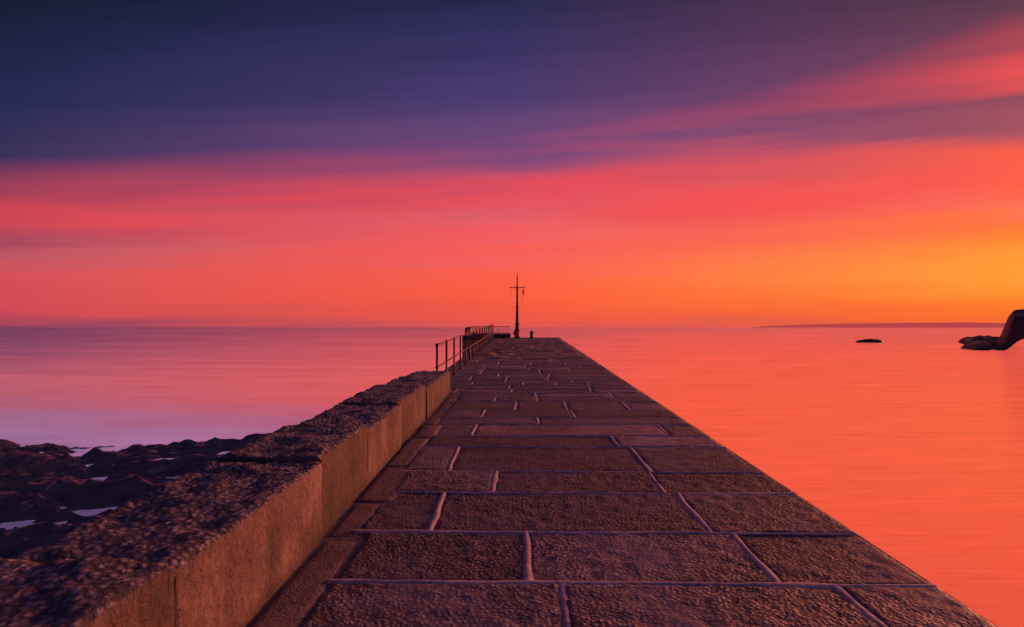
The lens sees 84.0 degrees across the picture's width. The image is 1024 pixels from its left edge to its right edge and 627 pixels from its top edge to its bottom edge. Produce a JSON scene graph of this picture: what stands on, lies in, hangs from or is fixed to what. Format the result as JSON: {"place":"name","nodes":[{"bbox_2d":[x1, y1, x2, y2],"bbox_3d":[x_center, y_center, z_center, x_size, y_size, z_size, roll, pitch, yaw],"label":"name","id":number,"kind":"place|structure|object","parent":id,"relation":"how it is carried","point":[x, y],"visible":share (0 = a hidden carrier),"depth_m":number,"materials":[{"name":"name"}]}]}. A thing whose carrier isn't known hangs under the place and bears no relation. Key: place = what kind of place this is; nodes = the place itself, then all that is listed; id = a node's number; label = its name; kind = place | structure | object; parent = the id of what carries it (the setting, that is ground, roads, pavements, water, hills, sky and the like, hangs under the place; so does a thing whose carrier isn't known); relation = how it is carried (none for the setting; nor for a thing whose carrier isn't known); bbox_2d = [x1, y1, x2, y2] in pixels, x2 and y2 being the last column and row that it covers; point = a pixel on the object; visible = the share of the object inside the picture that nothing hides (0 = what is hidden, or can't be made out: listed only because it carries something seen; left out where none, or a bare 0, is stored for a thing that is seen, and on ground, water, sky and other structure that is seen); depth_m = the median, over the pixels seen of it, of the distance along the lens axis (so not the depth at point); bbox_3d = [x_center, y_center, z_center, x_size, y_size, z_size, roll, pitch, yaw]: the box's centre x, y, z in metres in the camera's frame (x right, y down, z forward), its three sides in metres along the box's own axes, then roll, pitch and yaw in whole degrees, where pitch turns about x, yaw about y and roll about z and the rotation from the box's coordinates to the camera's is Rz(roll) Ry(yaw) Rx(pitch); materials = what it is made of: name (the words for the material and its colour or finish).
{"place":"outdoors","nodes":[
{"label":"outdoors","id":0,"kind":"place"},
{"bbox_2d":[462,333,510,339],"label":"kerb wall","id":1,"kind":"structure","parent":0,"point":[501,335],"depth_m":41.22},
{"bbox_2d":[0,327,1023,626],"bbox_3d":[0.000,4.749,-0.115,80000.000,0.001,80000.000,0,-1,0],"label":"sea water","id":2,"kind":"structure","parent":0,"point":[904,447],"depth_m":37.94,"materials":[{"name":"orange liquid"}]},
{"bbox_2d":[0,433,267,558],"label":"shore rocks","id":3,"kind":"object","parent":2,"relation":"in","point":[33,486],"visible":0.3,"depth_m":17.46,"materials":[{"name":"black stone"}]},
{"bbox_2d":[246,337,997,626],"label":"pier body","id":4,"kind":"structure","parent":2,"relation":"in","point":[359,538],"depth_m":5.96,"materials":[{"name":"stone"}]},
{"bbox_2d":[0,371,449,626],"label":"parapet wall","id":5,"kind":"structure","parent":4,"relation":"on","point":[232,538],"depth_m":3.27,"materials":[{"name":"grey stone"}]},
{"bbox_2d":[251,386,465,626],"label":"kerb flags","id":6,"kind":"object","parent":4,"relation":"on","point":[291,604],"visible":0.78,"depth_m":4.25,"materials":[{"name":"stone"}]},
{"bbox_2d":[435,324,493,374],"bbox_3d":[-1.486,1.224,25.216,0.114,1.093,24.470,0,0,1],"label":"pier railing","id":7,"kind":"object","parent":4,"relation":"on","point":[454,355],"visible":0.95,"depth_m":19.50,"materials":[{"name":"black metal"}]},
{"bbox_2d":[300,338,995,626],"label":"deck slabs","id":8,"kind":"structure","parent":4,"relation":"on","point":[722,558],"depth_m":4.40,"materials":[{"name":"stone"}]},
{"bbox_2d":[465,326,509,334],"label":"railing","id":9,"kind":"object","parent":8,"relation":"on","point":[467,329],"visible":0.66,"depth_m":41.40,"materials":[{"name":"black metal"}]},
{"bbox_2d":[509,274,524,337],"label":"harbour light mast","id":10,"kind":"object","parent":8,"relation":"on","point":[517,323],"visible":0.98,"depth_m":40.19,"materials":[{"name":"metal"}]},
{"bbox_2d":[327,359,936,626],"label":"joint pointing","id":11,"kind":"object","parent":8,"relation":"on","point":[563,598],"visible":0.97,"depth_m":4.55,"materials":[{"name":"grey concrete"}]},
{"bbox_2d":[855,339,885,342],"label":"skerries","id":12,"kind":"structure","parent":2,"relation":"on","point":[870,341],"depth_m":175.13,"materials":[{"name":"black stone"}]},
{"bbox_2d":[957,309,1023,350],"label":"sea rock","id":13,"kind":"structure","parent":2,"relation":"in","point":[1012,333],"depth_m":119.97,"materials":[{"name":"black stone"}]},
{"bbox_2d":[0,0,1023,326],"label":"sky","id":14,"kind":"structure","parent":0,"point":[164,163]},
{"bbox_2d":[748,322,1004,327],"bbox_3d":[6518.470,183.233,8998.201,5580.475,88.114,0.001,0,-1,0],"label":"distant headland","id":15,"kind":"structure","parent":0,"point":[933,325],"depth_m":8998.04,"materials":[{"name":"purple"}]}
]}

